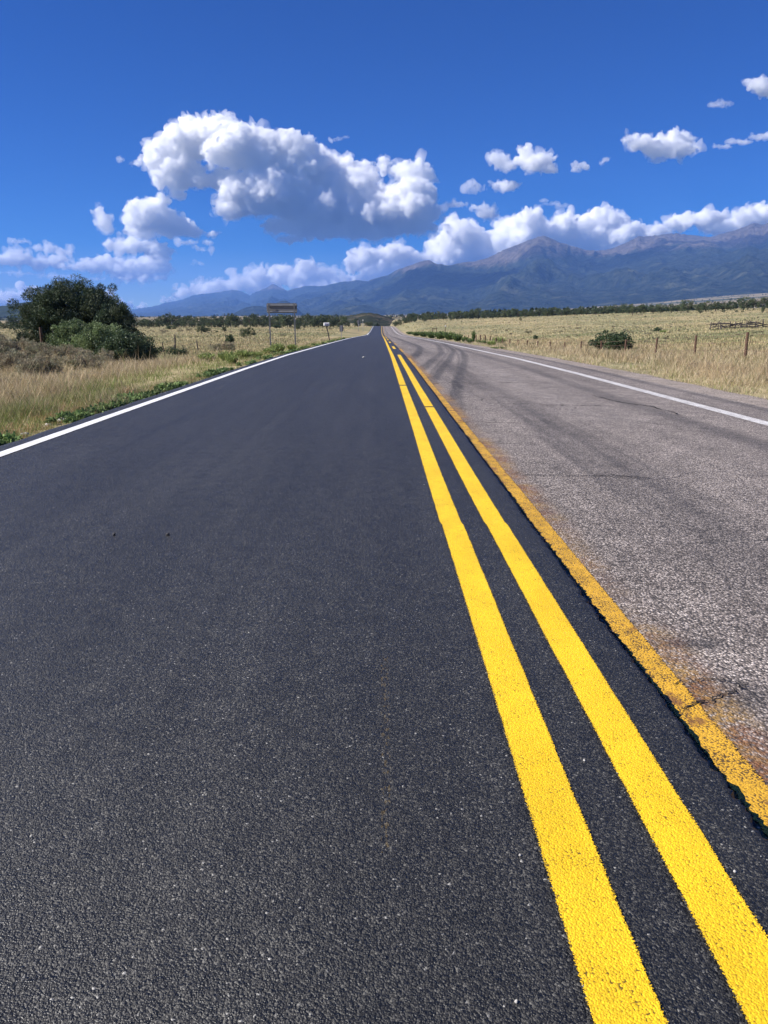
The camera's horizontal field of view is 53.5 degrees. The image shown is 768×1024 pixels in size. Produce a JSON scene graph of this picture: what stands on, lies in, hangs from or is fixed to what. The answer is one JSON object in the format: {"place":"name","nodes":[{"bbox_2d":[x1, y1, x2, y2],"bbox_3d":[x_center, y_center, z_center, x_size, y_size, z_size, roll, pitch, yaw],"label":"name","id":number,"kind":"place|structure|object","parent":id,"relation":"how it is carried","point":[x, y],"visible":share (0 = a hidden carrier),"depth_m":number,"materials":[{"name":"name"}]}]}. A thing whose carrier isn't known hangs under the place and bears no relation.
{"place":"outdoors","nodes":[
{"label":"outdoors","id":0,"kind":"place"},
{"bbox_2d":[0,302,67,317],"bbox_3d":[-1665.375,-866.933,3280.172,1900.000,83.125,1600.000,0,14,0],"label":"hill","id":1,"kind":"structure","parent":0,"point":[3,311],"depth_m":2780.80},
{"bbox_2d":[329,313,394,325],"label":"bluff hill","id":2,"kind":"structure","parent":0,"point":[381,320],"depth_m":747.36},
{"bbox_2d":[0,326,767,1023],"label":"road","id":3,"kind":"structure","parent":0,"point":[320,702],"depth_m":1.94,"materials":[{"name":"asphalt"}]},
{"bbox_2d":[0,293,767,439],"bbox_3d":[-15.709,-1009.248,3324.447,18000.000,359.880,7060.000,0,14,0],"label":"ground","id":4,"kind":"structure","parent":0,"point":[364,329],"depth_m":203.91,"materials":[{"name":"plant"}]},
{"bbox_2d":[0,337,20,350],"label":"sagebrush","id":5,"kind":"object","parent":4,"relation":"on","point":[14,343],"visible":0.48,"depth_m":24.88,"materials":[{"name":"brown plant"}]},
{"bbox_2d":[1,348,26,368],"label":"sagebrush","id":6,"kind":"object","parent":4,"relation":"on","point":[12,356],"visible":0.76,"depth_m":21.23,"materials":[{"name":"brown plant"}]},
{"bbox_2d":[15,337,28,345],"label":"sagebrush","id":7,"kind":"object","parent":4,"relation":"on","point":[21,341],"visible":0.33,"depth_m":30.40,"materials":[{"name":"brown plant"}]},
{"bbox_2d":[9,333,39,346],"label":"juniper shrub","id":8,"kind":"object","parent":4,"relation":"on","point":[30,336],"visible":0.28,"depth_m":36.80,"materials":[{"name":"green plant"}]},
{"bbox_2d":[15,357,39,374],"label":"sagebrush","id":9,"kind":"object","parent":4,"relation":"on","point":[25,361],"visible":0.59,"depth_m":19.64,"materials":[{"name":"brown plant"}]},
{"bbox_2d":[16,363,38,376],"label":"sagebrush","id":10,"kind":"object","parent":4,"relation":"on","point":[23,368],"visible":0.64,"depth_m":19.45,"materials":[{"name":"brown plant"}]},
{"bbox_2d":[19,338,36,348],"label":"sagebrush","id":11,"kind":"object","parent":4,"relation":"on","point":[34,342],"visible":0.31,"depth_m":30.27,"materials":[{"name":"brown plant"}]},
{"bbox_2d":[21,345,37,355],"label":"sagebrush","id":12,"kind":"object","parent":4,"relation":"on","point":[29,350],"visible":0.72,"depth_m":25.37,"materials":[{"name":"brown plant"}]},
{"bbox_2d":[30,356,52,375],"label":"sagebrush","id":13,"kind":"object","parent":4,"relation":"on","point":[44,364],"visible":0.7,"depth_m":19.76,"materials":[{"name":"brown plant"}]},
{"bbox_2d":[32,341,52,352],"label":"sagebrush","id":14,"kind":"object","parent":4,"relation":"on","point":[39,345],"visible":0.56,"depth_m":27.29,"materials":[{"name":"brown plant"}]},
{"bbox_2d":[35,349,52,359],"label":"sagebrush","id":15,"kind":"object","parent":4,"relation":"on","point":[46,352],"visible":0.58,"depth_m":24.30,"materials":[{"name":"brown plant"}]},
{"bbox_2d":[30,353,59,375],"bbox_3d":[-8.970,-3.822,20.080,0.726,0.744,0.873,-13,19,-41],"label":"sagebrush","id":16,"kind":"object","parent":4,"relation":"on","point":[53,368],"visible":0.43,"depth_m":19.98,"materials":[{"name":"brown plant"}]},
{"bbox_2d":[37,354,65,375],"bbox_3d":[-8.838,-3.853,20.246,0.849,0.723,0.706,-1,14,-3],"label":"sagebrush","id":17,"kind":"object","parent":4,"relation":"on","point":[55,360],"visible":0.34,"depth_m":20.22,"materials":[{"name":"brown plant"}]},
{"bbox_2d":[48,345,67,358],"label":"sagebrush","id":18,"kind":"object","parent":4,"relation":"on","point":[61,354],"visible":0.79,"depth_m":26.13,"materials":[{"name":"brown plant"}]},
{"bbox_2d":[6,273,116,353],"bbox_3d":[-15.932,-9.771,38.695,5.383,4.681,4.940,8,16,29],"label":"pine tree","id":19,"kind":"object","parent":4,"relation":"on","point":[45,309],"visible":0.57,"depth_m":37.48,"materials":[{"name":"green plant"}]},
{"bbox_2d":[58,356,69,365],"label":"sagebrush","id":20,"kind":"object","parent":4,"relation":"on","point":[65,359],"visible":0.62,"depth_m":24.28,"materials":[{"name":"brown plant"}]},
{"bbox_2d":[45,317,96,354],"bbox_3d":[-13.758,-7.567,33.554,2.229,1.968,2.001,-10,17,-34],"label":"oak shrub","id":21,"kind":"object","parent":4,"relation":"on","point":[63,332],"visible":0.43,"depth_m":33.16,"materials":[{"name":"green plant"}]},
{"bbox_2d":[66,347,81,357],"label":"sagebrush","id":22,"kind":"object","parent":4,"relation":"on","point":[71,351],"visible":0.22,"depth_m":27.80,"materials":[{"name":"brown plant"}]},
{"bbox_2d":[68,355,92,370],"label":"sagebrush","id":23,"kind":"object","parent":4,"relation":"on","point":[76,361],"visible":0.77,"depth_m":22.37,"materials":[{"name":"brown plant"}]},
{"bbox_2d":[71,348,94,364],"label":"sagebrush","id":24,"kind":"object","parent":4,"relation":"on","point":[79,354],"visible":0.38,"depth_m":23.90,"materials":[{"name":"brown plant"}]},
{"bbox_2d":[65,320,121,355],"bbox_3d":[-12.200,-7.236,32.509,2.517,1.861,2.526,0,14,0],"label":"oak shrub","id":25,"kind":"object","parent":4,"relation":"on","point":[86,338],"visible":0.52,"depth_m":31.85,"materials":[{"name":"green plant"}]},
{"bbox_2d":[86,354,103,363],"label":"sagebrush","id":26,"kind":"object","parent":4,"relation":"on","point":[96,357],"visible":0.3,"depth_m":24.23,"materials":[{"name":"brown plant"}]},
{"bbox_2d":[89,360,105,371],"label":"sagebrush","id":27,"kind":"object","parent":4,"relation":"on","point":[98,364],"visible":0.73,"depth_m":21.58,"materials":[{"name":"brown plant"}]},
{"bbox_2d":[88,283,120,322],"bbox_3d":[-14.795,-9.915,40.240,2.833,4.304,2.586,0,14,0],"label":"juniper tree","id":28,"kind":"object","parent":4,"relation":"on","point":[114,288],"visible":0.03,"depth_m":40.08,"materials":[{"name":"green plant"}]},
{"bbox_2d":[95,351,113,364],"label":"sagebrush","id":29,"kind":"object","parent":4,"relation":"on","point":[103,355],"visible":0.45,"depth_m":25.99,"materials":[{"name":"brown plant"}]},
{"bbox_2d":[98,348,114,361],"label":"sagebrush","id":30,"kind":"object","parent":4,"relation":"on","point":[108,354],"visible":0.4,"depth_m":28.81,"materials":[{"name":"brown plant"}]},
{"bbox_2d":[93,298,138,337],"bbox_3d":[-12.539,-8.497,36.009,2.302,3.173,2.350,0,14,0],"label":"juniper tree","id":31,"kind":"object","parent":4,"relation":"on","point":[107,315],"visible":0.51,"depth_m":35.44,"materials":[{"name":"green plant"}]},
{"bbox_2d":[93,328,147,361],"bbox_3d":[-10.592,-6.646,30.854,2.146,1.556,1.962,0,14,0],"label":"oak shrub","id":32,"kind":"object","parent":4,"relation":"on","point":[121,342],"visible":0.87,"depth_m":30.48,"materials":[{"name":"green plant"}]},
{"bbox_2d":[39,327,215,353],"bbox_3d":[-15.228,-13.161,59.081,0.284,2.622,52.008,0,14,0],"label":"wire fence","id":33,"kind":"object","parent":4,"relation":"on","point":[41,334],"visible":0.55,"depth_m":52.83,"materials":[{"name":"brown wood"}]},
{"bbox_2d":[135,320,145,326],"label":"pine tree","id":34,"kind":"object","parent":4,"relation":"on","point":[141,322],"visible":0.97,"depth_m":273.14,"materials":[{"name":"green plant"}]},
{"bbox_2d":[132,331,158,359],"bbox_3d":[-10.611,-7.020,32.812,1.802,1.562,1.651,0,14,0],"label":"oak shrub","id":35,"kind":"object","parent":4,"relation":"on","point":[151,352],"visible":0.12,"depth_m":32.69,"materials":[{"name":"green plant"}]},
{"bbox_2d":[154,319,163,326],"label":"pine tree","id":36,"kind":"object","parent":4,"relation":"on","point":[157,323],"visible":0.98,"depth_m":276.61,"materials":[{"name":"green plant"}]},
{"bbox_2d":[160,312,177,324],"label":"pine tree","id":37,"kind":"object","parent":4,"relation":"on","point":[173,318],"visible":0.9,"depth_m":297.02,"materials":[{"name":"green plant"}]},
{"bbox_2d":[0,337,345,445],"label":"edge weeds","id":38,"kind":"object","parent":4,"relation":"on","point":[73,416],"visible":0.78,"depth_m":10.80,"materials":[{"name":"green plant"}]},
{"bbox_2d":[0,336,350,442],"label":"verge grass","id":39,"kind":"structure","parent":4,"relation":"on","point":[28,400],"depth_m":13.77,"materials":[{"name":"plant"}]},
{"bbox_2d":[164,346,189,354],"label":"green shrub","id":40,"kind":"object","parent":4,"relation":"on","point":[170,350],"visible":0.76,"depth_m":51.85,"materials":[{"name":"green plant"}]},
{"bbox_2d":[182,315,192,326],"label":"pine tree","id":41,"kind":"object","parent":4,"relation":"on","point":[187,318],"visible":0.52,"depth_m":298.24,"materials":[{"name":"green plant"}]},
{"bbox_2d":[195,324,206,332],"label":"pine tree","id":42,"kind":"object","parent":4,"relation":"on","point":[203,327],"visible":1,"depth_m":161.16,"materials":[{"name":"green plant"}]},
{"bbox_2d":[197,352,216,360],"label":"rabbitbrush","id":43,"kind":"object","parent":4,"relation":"on","point":[210,355],"visible":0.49,"depth_m":26.16,"materials":[{"name":"green plant"}]},
{"bbox_2d":[206,319,217,327],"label":"pine tree","id":44,"kind":"object","parent":4,"relation":"on","point":[209,321],"visible":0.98,"depth_m":269.74,"materials":[{"name":"green plant"}]},
{"bbox_2d":[208,344,232,350],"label":"sagebrush","id":45,"kind":"object","parent":4,"relation":"on","point":[215,348],"visible":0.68,"depth_m":63.55,"materials":[{"name":"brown plant"}]},
{"bbox_2d":[216,316,228,325],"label":"pine tree","id":46,"kind":"object","parent":4,"relation":"on","point":[221,319],"visible":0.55,"depth_m":298.22,"materials":[{"name":"green plant"}]},
{"bbox_2d":[217,351,235,360],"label":"rabbitbrush","id":47,"kind":"object","parent":4,"relation":"on","point":[223,354],"visible":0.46,"depth_m":24.78,"materials":[{"name":"green plant"}]},
{"bbox_2d":[222,341,236,350],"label":"sagebrush","id":48,"kind":"object","parent":4,"relation":"on","point":[231,346],"visible":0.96,"depth_m":63.48,"materials":[{"name":"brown plant"}]},
{"bbox_2d":[224,334,234,341],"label":"green shrub","id":49,"kind":"object","parent":4,"relation":"on","point":[229,338],"visible":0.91,"depth_m":88.65,"materials":[{"name":"green plant"}]},
{"bbox_2d":[225,354,238,362],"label":"rabbitbrush","id":50,"kind":"object","parent":4,"relation":"on","point":[233,358],"visible":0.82,"depth_m":22.08,"materials":[{"name":"green plant"}]},
{"bbox_2d":[229,314,241,324],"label":"pine tree","id":51,"kind":"object","parent":4,"relation":"on","point":[233,317],"visible":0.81,"depth_m":299.96,"materials":[{"name":"green plant"}]},
{"bbox_2d":[234,349,252,357],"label":"rabbitbrush","id":52,"kind":"object","parent":4,"relation":"on","point":[244,353],"visible":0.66,"depth_m":26.00,"materials":[{"name":"green plant"}]},
{"bbox_2d":[240,328,246,337],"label":"pine tree","id":53,"kind":"object","parent":4,"relation":"on","point":[243,335],"visible":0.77,"depth_m":116.83,"materials":[{"name":"green plant"}]},
{"bbox_2d":[244,327,255,337],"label":"pine tree","id":54,"kind":"object","parent":4,"relation":"on","point":[247,331],"visible":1,"depth_m":104.45,"materials":[{"name":"green plant"}]},
{"bbox_2d":[243,313,258,326],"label":"pine tree","id":55,"kind":"object","parent":4,"relation":"on","point":[246,320],"visible":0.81,"depth_m":294.40,"materials":[{"name":"green plant"}]},
{"bbox_2d":[249,319,258,326],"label":"pine tree","id":56,"kind":"object","parent":4,"relation":"on","point":[254,323],"visible":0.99,"depth_m":279.02,"materials":[{"name":"green plant"}]},
{"bbox_2d":[251,351,262,357],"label":"rabbitbrush","id":57,"kind":"object","parent":4,"relation":"on","point":[256,353],"visible":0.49,"depth_m":26.43,"materials":[{"name":"green plant"}]},
{"bbox_2d":[262,347,275,353],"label":"rabbitbrush","id":58,"kind":"object","parent":4,"relation":"on","point":[267,350],"visible":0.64,"depth_m":29.69,"materials":[{"name":"green plant"}]},
{"bbox_2d":[265,319,276,326],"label":"pine tree","id":59,"kind":"object","parent":4,"relation":"on","point":[271,322],"visible":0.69,"depth_m":283.19,"materials":[{"name":"green plant"}]},
{"bbox_2d":[269,342,284,351],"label":"rabbitbrush","id":60,"kind":"object","parent":4,"relation":"on","point":[279,347],"visible":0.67,"depth_m":31.59,"materials":[{"name":"green plant"}]},
{"bbox_2d":[273,314,286,325],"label":"pine tree","id":61,"kind":"object","parent":4,"relation":"on","point":[276,318],"visible":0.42,"depth_m":287.31,"materials":[{"name":"green plant"}]},
{"bbox_2d":[266,303,296,346],"bbox_3d":[-6.994,-12.606,52.397,2.081,3.414,0.162,0,14,0],"label":"road sign","id":62,"kind":"object","parent":4,"relation":"on","point":[281,307],"visible":0.86,"depth_m":52.14,"materials":[{"name":"metal"}]},
{"bbox_2d":[278,314,300,326],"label":"pine tree","id":63,"kind":"object","parent":4,"relation":"on","point":[290,318],"visible":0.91,"depth_m":282.66,"materials":[{"name":"green plant"}]},
{"bbox_2d":[286,344,297,349],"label":"rabbitbrush","id":64,"kind":"object","parent":4,"relation":"on","point":[291,346],"visible":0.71,"depth_m":36.34,"materials":[{"name":"green plant"}]},
{"bbox_2d":[296,313,309,325],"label":"pine tree","id":65,"kind":"object","parent":4,"relation":"on","point":[302,319],"visible":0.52,"depth_m":297.39,"materials":[{"name":"green plant"}]},
{"bbox_2d":[310,316,326,326],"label":"pine tree","id":66,"kind":"object","parent":4,"relation":"on","point":[318,321],"visible":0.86,"depth_m":282.13,"materials":[{"name":"green plant"}]},
{"bbox_2d":[319,314,336,326],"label":"pine tree","id":67,"kind":"object","parent":4,"relation":"on","point":[327,318],"visible":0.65,"depth_m":284.90,"materials":[{"name":"green plant"}]},
{"bbox_2d":[334,316,349,324],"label":"pine tree","id":68,"kind":"object","parent":4,"relation":"on","point":[343,318],"visible":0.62,"depth_m":298.77,"materials":[{"name":"green plant"}]},
{"bbox_2d":[0,293,767,325],"bbox_3d":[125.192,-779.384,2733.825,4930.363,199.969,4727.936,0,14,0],"label":"woods","id":69,"kind":"object","parent":4,"relation":"on","point":[10,319],"visible":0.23,"depth_m":517.11,"materials":[{"name":"plant"}]},
{"bbox_2d":[5,310,763,345],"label":"pasture brush","id":70,"kind":"object","parent":4,"relation":"on","point":[578,328],"visible":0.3,"depth_m":129.44,"materials":[{"name":"green plant"}]},
{"bbox_2d":[426,331,436,337],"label":"tall weed","id":71,"kind":"object","parent":4,"relation":"on","point":[429,334],"visible":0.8,"depth_m":101.61,"materials":[{"name":"green plant"}]},
{"bbox_2d":[434,330,444,338],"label":"tall weed","id":72,"kind":"object","parent":4,"relation":"on","point":[439,334],"visible":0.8,"depth_m":87.71,"materials":[{"name":"green plant"}]},
{"bbox_2d":[443,331,455,339],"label":"tall weed","id":73,"kind":"object","parent":4,"relation":"on","point":[447,335],"visible":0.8,"depth_m":77.12,"materials":[{"name":"green plant"}]},
{"bbox_2d":[452,333,462,340],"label":"tall weed","id":74,"kind":"object","parent":4,"relation":"on","point":[456,337],"visible":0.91,"depth_m":70.00,"materials":[{"name":"green plant"}]},
{"bbox_2d":[472,307,484,318],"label":"pine tree","id":75,"kind":"object","parent":4,"relation":"on","point":[477,311],"visible":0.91,"depth_m":367.97,"materials":[{"name":"green plant"}]},
{"bbox_2d":[492,336,504,343],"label":"rabbitbrush","id":76,"kind":"object","parent":4,"relation":"on","point":[499,339],"visible":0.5,"depth_m":98.30,"materials":[{"name":"beige plant"}]},
{"bbox_2d":[505,308,517,317],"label":"pine tree","id":77,"kind":"object","parent":4,"relation":"on","point":[511,311],"visible":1,"depth_m":343.31,"materials":[{"name":"green plant"}]},
{"bbox_2d":[519,309,529,316],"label":"pine tree","id":78,"kind":"object","parent":4,"relation":"on","point":[526,311],"visible":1,"depth_m":341.44,"materials":[{"name":"green plant"}]},
{"bbox_2d":[543,307,554,315],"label":"pine tree","id":79,"kind":"object","parent":4,"relation":"on","point":[547,312],"visible":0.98,"depth_m":332.33,"materials":[{"name":"green plant"}]},
{"bbox_2d":[576,306,585,314],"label":"pine tree","id":80,"kind":"object","parent":4,"relation":"on","point":[579,311],"visible":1,"depth_m":322.81,"materials":[{"name":"green plant"}]},
{"bbox_2d":[424,336,767,399],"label":"roadside grass","id":81,"kind":"structure","parent":4,"relation":"on","point":[688,366],"depth_m":24.42,"materials":[{"name":"plant"}]},
{"bbox_2d":[588,329,617,350],"bbox_3d":[16.757,-12.707,56.941,2.369,1.858,2.655,-6,15,-23],"label":"green shrub","id":82,"kind":"object","parent":4,"relation":"on","point":[597,341],"visible":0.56,"depth_m":57.03,"materials":[{"name":"green plant"}]},
{"bbox_2d":[599,305,609,313],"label":"pine tree","id":83,"kind":"object","parent":4,"relation":"on","point":[603,309],"visible":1,"depth_m":317.71,"materials":[{"name":"green plant"}]},
{"bbox_2d":[608,305,620,312],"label":"pine tree","id":84,"kind":"object","parent":4,"relation":"on","point":[615,309],"visible":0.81,"depth_m":324.81,"materials":[{"name":"green plant"}]},
{"bbox_2d":[464,332,767,358],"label":"wire fence","id":85,"kind":"object","parent":4,"relation":"on","point":[745,350],"visible":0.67,"depth_m":37.82,"materials":[{"name":"brown wood"}]},
{"bbox_2d":[604,330,635,349],"bbox_3d":[17.302,-12.409,55.766,2.268,1.747,2.037,-6,15,-23],"label":"green shrub","id":86,"kind":"object","parent":4,"relation":"on","point":[620,339],"visible":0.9,"depth_m":55.35,"materials":[{"name":"green plant"}]},
{"bbox_2d":[621,303,635,313],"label":"pine tree","id":87,"kind":"object","parent":4,"relation":"on","point":[629,306],"visible":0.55,"depth_m":314.47,"materials":[{"name":"green plant"}]},
{"bbox_2d":[626,306,636,315],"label":"pine tree","id":88,"kind":"object","parent":4,"relation":"on","point":[631,308],"visible":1,"depth_m":268.97,"materials":[{"name":"green plant"}]},
{"bbox_2d":[637,305,647,312],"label":"pine tree","id":89,"kind":"object","parent":4,"relation":"on","point":[643,308],"visible":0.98,"depth_m":295.30,"materials":[{"name":"green plant"}]},
{"bbox_2d":[649,305,659,312],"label":"pine tree","id":90,"kind":"object","parent":4,"relation":"on","point":[652,309],"visible":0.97,"depth_m":295.70,"materials":[{"name":"green plant"}]},
{"bbox_2d":[655,304,668,312],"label":"pine tree","id":91,"kind":"object","parent":4,"relation":"on","point":[661,309],"visible":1,"depth_m":293.48,"materials":[{"name":"green plant"}]},
{"bbox_2d":[663,303,677,312],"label":"pine tree","id":92,"kind":"object","parent":4,"relation":"on","point":[673,308],"visible":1,"depth_m":291.93,"materials":[{"name":"green plant"}]},
{"bbox_2d":[679,300,696,312],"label":"pine tree","id":93,"kind":"object","parent":4,"relation":"on","point":[690,304],"visible":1,"depth_m":276.00,"materials":[{"name":"green plant"}]},
{"bbox_2d":[698,300,715,311],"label":"pine tree","id":94,"kind":"object","parent":4,"relation":"on","point":[711,306],"visible":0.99,"depth_m":285.58,"materials":[{"name":"green plant"}]},
{"bbox_2d":[713,301,722,310],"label":"pine tree","id":95,"kind":"object","parent":4,"relation":"on","point":[717,304],"visible":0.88,"depth_m":287.84,"materials":[{"name":"green plant"}]},
{"bbox_2d":[724,301,737,310],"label":"pine tree","id":96,"kind":"object","parent":4,"relation":"on","point":[729,305],"visible":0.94,"depth_m":285.80,"materials":[{"name":"green plant"}]},
{"bbox_2d":[709,319,767,329],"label":"corral fence","id":97,"kind":"object","parent":4,"relation":"on","point":[741,324],"visible":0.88,"depth_m":109.00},
{"bbox_2d":[733,296,756,309],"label":"pine tree","id":98,"kind":"object","parent":4,"relation":"on","point":[743,305],"visible":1,"depth_m":279.42,"materials":[{"name":"green plant"}]},
{"bbox_2d":[746,297,760,309],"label":"pine tree","id":99,"kind":"object","parent":4,"relation":"on","point":[753,304],"visible":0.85,"depth_m":279.94,"materials":[{"name":"green plant"}]},
{"bbox_2d":[750,296,767,307],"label":"pine tree","id":100,"kind":"object","parent":4,"relation":"on","point":[763,300],"visible":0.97,"depth_m":277.81,"materials":[{"name":"green plant"}]},
{"bbox_2d":[0,0,767,309],"label":"sky","id":101,"kind":"structure","parent":0,"point":[160,151],"materials":[{"name":"blue"}]},
{"bbox_2d":[128,223,767,316],"bbox_3d":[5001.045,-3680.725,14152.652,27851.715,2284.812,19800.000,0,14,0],"label":"mountains","id":102,"kind":"structure","parent":0,"point":[544,272],"depth_m":7524.00,"materials":[{"name":"stone"}]},
{"bbox_2d":[382,326,767,839],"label":"worn road","id":103,"kind":"structure","parent":0,"point":[642,505],"depth_m":4.77,"materials":[{"name":"asphalt"}]},
{"bbox_2d":[460,428,761,834],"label":"asphalt crumbs","id":104,"kind":"object","parent":103,"relation":"on","point":[649,680],"visible":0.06,"depth_m":2.72,"materials":[{"name":"asphalt"}]},
{"bbox_2d":[393,326,767,407],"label":"road shoulder","id":105,"kind":"object","parent":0,"point":[754,400],"visible":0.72,"depth_m":16.12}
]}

